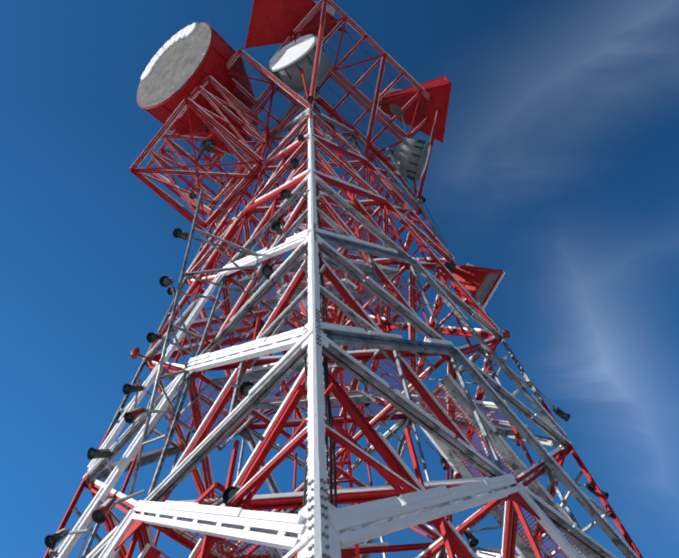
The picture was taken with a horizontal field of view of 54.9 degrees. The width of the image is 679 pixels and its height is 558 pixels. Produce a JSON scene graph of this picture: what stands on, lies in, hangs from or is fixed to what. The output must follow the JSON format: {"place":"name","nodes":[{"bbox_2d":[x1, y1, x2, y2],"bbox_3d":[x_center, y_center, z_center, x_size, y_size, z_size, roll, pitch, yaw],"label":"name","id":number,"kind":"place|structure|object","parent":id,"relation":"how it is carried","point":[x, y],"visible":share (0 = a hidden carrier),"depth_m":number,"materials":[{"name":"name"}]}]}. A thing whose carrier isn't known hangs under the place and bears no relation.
{"place":"outdoors","nodes":[
{"label":"outdoors","id":0,"kind":"place"},
{"bbox_2d":[0,0,678,557],"label":"sky","id":1,"kind":"structure","parent":0,"point":[555,168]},
{"label":"snowy ground","id":2,"kind":"structure","parent":0,"visible":0},
{"bbox_2d":[43,93,642,557],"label":"lattice tower","id":3,"kind":"structure","parent":2,"relation":"on","point":[317,525],"depth_m":7.01,"materials":[{"name":"metal"}]},
{"bbox_2d":[44,528,86,547],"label":"flood lamp","id":4,"kind":"object","parent":3,"relation":"attached to","point":[52,540],"visible":1,"depth_m":6.26,"materials":[{"name":"grey metal"}]},
{"bbox_2d":[87,447,114,472],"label":"flood lamp","id":5,"kind":"object","parent":3,"relation":"attached to","point":[94,453],"visible":0.94,"depth_m":6.84,"materials":[{"name":"grey metal"}]},
{"bbox_2d":[91,489,145,523],"bbox_3d":[-1.859,1.928,5.555,0.416,0.304,0.181,-4,-65,-1],"label":"flood lamp","id":6,"kind":"object","parent":3,"relation":"attached to","point":[101,513],"visible":1,"depth_m":5.51,"materials":[{"name":"grey metal"}]},
{"bbox_2d":[122,384,145,429],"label":"flood lamp","id":7,"kind":"object","parent":3,"relation":"attached to","point":[127,389],"visible":1,"depth_m":7.62,"materials":[{"name":"grey metal"}]},
{"bbox_2d":[124,407,171,423],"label":"flood lamp","id":8,"kind":"object","parent":3,"relation":"attached to","point":[130,417],"visible":1,"depth_m":6.75,"materials":[{"name":"grey metal"}]},
{"bbox_2d":[131,347,183,369],"bbox_3d":[-1.992,0.906,7.256,0.653,0.165,0.099,20,-68,-12],"label":"obstruction light","id":9,"kind":"object","parent":3,"relation":"attached to","point":[135,352],"visible":0.92,"depth_m":7.21,"materials":[{"name":"red paint"}]},
{"bbox_2d":[76,189,257,557],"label":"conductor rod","id":10,"kind":"object","parent":3,"relation":"attached to","point":[174,408],"visible":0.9,"depth_m":7.36,"materials":[{"name":"metal"}]},
{"bbox_2d":[146,332,192,354],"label":"flood lamp","id":11,"kind":"object","parent":3,"relation":"attached to","point":[151,337],"visible":1,"depth_m":7.73,"materials":[{"name":"grey metal"}]},
{"bbox_2d":[159,276,194,353],"bbox_3d":[-1.897,0.387,7.675,0.153,0.392,0.995,-13,-65,3],"label":"flood lamp","id":12,"kind":"object","parent":3,"relation":"attached to","point":[165,281],"visible":1,"depth_m":7.63,"materials":[{"name":"grey metal"}]},
{"bbox_2d":[167,286,213,298],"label":"flood lamp","id":13,"kind":"object","parent":3,"relation":"attached to","point":[169,291],"visible":0.6,"depth_m":9.23,"materials":[{"name":"grey metal"}]},
{"bbox_2d":[173,228,255,256],"bbox_3d":[-1.574,-0.385,8.270,1.109,0.272,0.194,23,-68,-13],"label":"flood lamp","id":14,"kind":"object","parent":3,"relation":"attached to","point":[178,233],"visible":1,"depth_m":8.26,"materials":[{"name":"grey metal"}]},
{"bbox_2d":[189,192,241,219],"bbox_3d":[-2.291,-1.352,12.163,1.056,0.268,0.140,28,-70,-15],"label":"flood lamp","id":15,"kind":"object","parent":3,"relation":"attached to","point":[192,195],"visible":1,"depth_m":12.17,"materials":[{"name":"grey metal"}]},
{"bbox_2d":[211,486,242,506],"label":"flood lamp","id":16,"kind":"object","parent":3,"relation":"attached to","point":[230,492],"visible":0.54,"depth_m":4.12,"materials":[{"name":"grey metal"}]},
{"bbox_2d":[203,141,253,165],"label":"flood lamp","id":17,"kind":"object","parent":3,"relation":"attached to","point":[205,143],"visible":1,"depth_m":15.73,"materials":[{"name":"grey metal"}]},
{"bbox_2d":[230,381,253,396],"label":"flood lamp","id":18,"kind":"object","parent":3,"relation":"attached to","point":[246,387],"visible":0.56,"depth_m":5.47,"materials":[{"name":"grey metal"}]},
{"bbox_2d":[247,307,264,330],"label":"flood lamp","id":19,"kind":"object","parent":3,"relation":"attached to","point":[262,324],"visible":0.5,"depth_m":7.10,"materials":[{"name":"grey"}]},
{"bbox_2d":[250,265,272,292],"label":"flood lamp","id":20,"kind":"object","parent":3,"relation":"attached to","point":[267,272],"visible":0.94,"depth_m":7.41,"materials":[{"name":"grey metal"}]},
{"bbox_2d":[265,222,284,247],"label":"flood lamp","id":21,"kind":"object","parent":3,"relation":"attached to","point":[277,228],"visible":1,"depth_m":8.31,"materials":[{"name":"grey metal"}]},
{"bbox_2d":[130,0,440,233],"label":"top platform","id":22,"kind":"structure","parent":3,"relation":"attached to","point":[261,144],"depth_m":17.94,"materials":[{"name":"red paint"}]},
{"bbox_2d":[136,22,257,162],"bbox_3d":[-3.890,-4.710,17.762,3.058,6.599,3.680,-38,-69,14],"label":"antenna","id":23,"kind":"object","parent":22,"relation":"on","point":[185,62],"visible":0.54,"depth_m":18.27,"materials":[{"name":"red paint"}]},
{"bbox_2d":[245,0,346,48],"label":"horn antenna","id":24,"kind":"object","parent":22,"relation":"on","point":[274,22],"visible":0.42,"depth_m":17.99,"materials":[{"name":"red paint"}]},
{"bbox_2d":[267,34,331,98],"bbox_3d":[-0.975,-5.625,17.562,1.557,1.739,1.463,-31,-67,11],"label":"drum antenna","id":25,"kind":"object","parent":22,"relation":"on","point":[288,62],"visible":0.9,"depth_m":17.05,"materials":[{"name":"grey"}]},
{"bbox_2d":[389,104,407,136],"bbox_3d":[1.785,-4.436,18.415,0.276,1.225,1.365,-32,-68,11],"label":"dish","id":26,"kind":"object","parent":22,"relation":"attached to","point":[396,110],"visible":0.96,"depth_m":17.87,"materials":[{"name":"grey metal"}]},
{"bbox_2d":[378,76,451,142],"bbox_3d":[2.144,-5.014,19.469,2.376,1.572,1.713,-4,-65,-1],"label":"horn antenna","id":27,"kind":"object","parent":22,"relation":"on","point":[438,90],"visible":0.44,"depth_m":19.01,"materials":[{"name":"red paint"}]},
{"bbox_2d":[280,189,309,199],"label":"flood lamp","id":28,"kind":"object","parent":3,"relation":"attached to","point":[285,194],"visible":0.98,"depth_m":8.61,"materials":[{"name":"grey metal"}]},
{"bbox_2d":[290,158,309,169],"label":"flood lamp","id":29,"kind":"object","parent":3,"relation":"attached to","point":[294,164],"visible":1,"depth_m":10.31,"materials":[{"name":"grey metal"}]},
{"bbox_2d":[297,134,308,141],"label":"flood lamp","id":30,"kind":"object","parent":3,"relation":"attached to","point":[301,137],"visible":0.98,"depth_m":12.08,"materials":[{"name":"grey metal"}]},
{"bbox_2d":[306,96,313,127],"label":"flood lamp","id":31,"kind":"object","parent":3,"relation":"attached to","point":[309,99],"visible":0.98,"depth_m":12.68,"materials":[{"name":"grey metal"}]},
{"bbox_2d":[198,105,453,557],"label":"cables","id":32,"kind":"object","parent":3,"relation":"attached to","point":[328,407],"visible":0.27,"depth_m":6.06,"materials":[{"name":"black plastic"}]},
{"bbox_2d":[330,273,361,324],"bbox_3d":[0.094,0.667,22.066,1.564,1.518,2.295,-4,-65,-1],"label":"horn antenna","id":33,"kind":"object","parent":3,"relation":"on","point":[357,289],"depth_m":21.82,"materials":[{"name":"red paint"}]},
{"bbox_2d":[362,403,427,467],"bbox_3d":[0.854,2.282,9.669,0.257,0.254,1.769,-40,-69,14],"label":"flood lamp","id":34,"kind":"object","parent":3,"relation":"attached to","point":[365,405],"visible":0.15,"depth_m":9.68,"materials":[{"name":"grey"}]},
{"bbox_2d":[395,196,425,222],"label":"flood lamp","id":35,"kind":"object","parent":3,"relation":"attached to","point":[421,200],"visible":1,"depth_m":11.57,"materials":[{"name":"grey metal"}]},
{"bbox_2d":[387,137,437,235],"bbox_3d":[1.659,-2.144,14.868,1.032,1.140,2.150,-4,-65,-1],"label":"drum dish","id":36,"kind":"object","parent":3,"relation":"attached to","point":[407,155],"visible":1,"depth_m":14.33,"materials":[{"name":"grey"}]},
{"bbox_2d":[388,264,438,293],"bbox_3d":[1.308,0.026,11.584,1.041,0.266,0.154,-32,-68,12],"label":"flood lamp","id":37,"kind":"object","parent":3,"relation":"attached to","point":[419,276],"depth_m":11.65,"materials":[{"name":"grey metal"}]},
{"bbox_2d":[418,434,446,469],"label":"flood lamp","id":38,"kind":"object","parent":3,"relation":"attached to","point":[443,461],"visible":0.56,"depth_m":11.08,"materials":[{"name":"grey metal"}]},
{"bbox_2d":[444,261,504,309],"bbox_3d":[2.506,0.057,12.366,1.014,0.973,0.880,21,-68,-12],"label":"horn antenna","id":39,"kind":"object","parent":3,"relation":"attached to","point":[482,283],"visible":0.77,"depth_m":12.21,"materials":[{"name":"red paint"}]},
{"bbox_2d":[459,383,520,445],"bbox_3d":[2.542,2.309,11.319,0.193,0.363,1.930,-41,-70,15],"label":"flood lamp","id":40,"kind":"object","parent":3,"relation":"attached to","point":[516,442],"visible":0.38,"depth_m":11.56,"materials":[{"name":"grey"}]},
{"bbox_2d":[463,522,518,546],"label":"flood lamp","id":41,"kind":"object","parent":3,"relation":"attached to","point":[473,541],"visible":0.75,"depth_m":8.00,"materials":[{"name":"grey metal"}]},
{"bbox_2d":[483,353,510,378],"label":"flood lamp","id":42,"kind":"object","parent":3,"relation":"attached to","point":[490,374],"visible":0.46,"depth_m":10.13,"materials":[{"name":"grey metal"}]},
{"bbox_2d":[488,329,509,353],"bbox_3d":[2.162,0.854,8.868,0.096,0.244,0.389,40,-73,-19],"label":"obstruction light","id":43,"kind":"object","parent":3,"relation":"attached to","point":[506,333],"visible":1,"depth_m":8.81,"materials":[{"name":"red paint"}]},
{"bbox_2d":[535,468,558,529],"bbox_3d":[2.214,2.307,6.842,0.226,0.261,0.778,-4,-65,-1],"label":"flood lamp","id":44,"kind":"object","parent":3,"relation":"attached to","point":[550,482],"visible":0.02,"depth_m":6.78,"materials":[{"name":"grey metal"}]},
{"bbox_2d":[533,384,569,421],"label":"flood lamp","id":45,"kind":"object","parent":3,"relation":"attached to","point":[560,413],"visible":0.98,"depth_m":9.72,"materials":[{"name":"grey metal"}]},
{"bbox_2d":[584,482,608,498],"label":"flood lamp","id":46,"kind":"object","parent":3,"relation":"attached to","point":[589,487],"visible":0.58,"depth_m":7.78,"materials":[{"name":"grey metal"}]}
]}

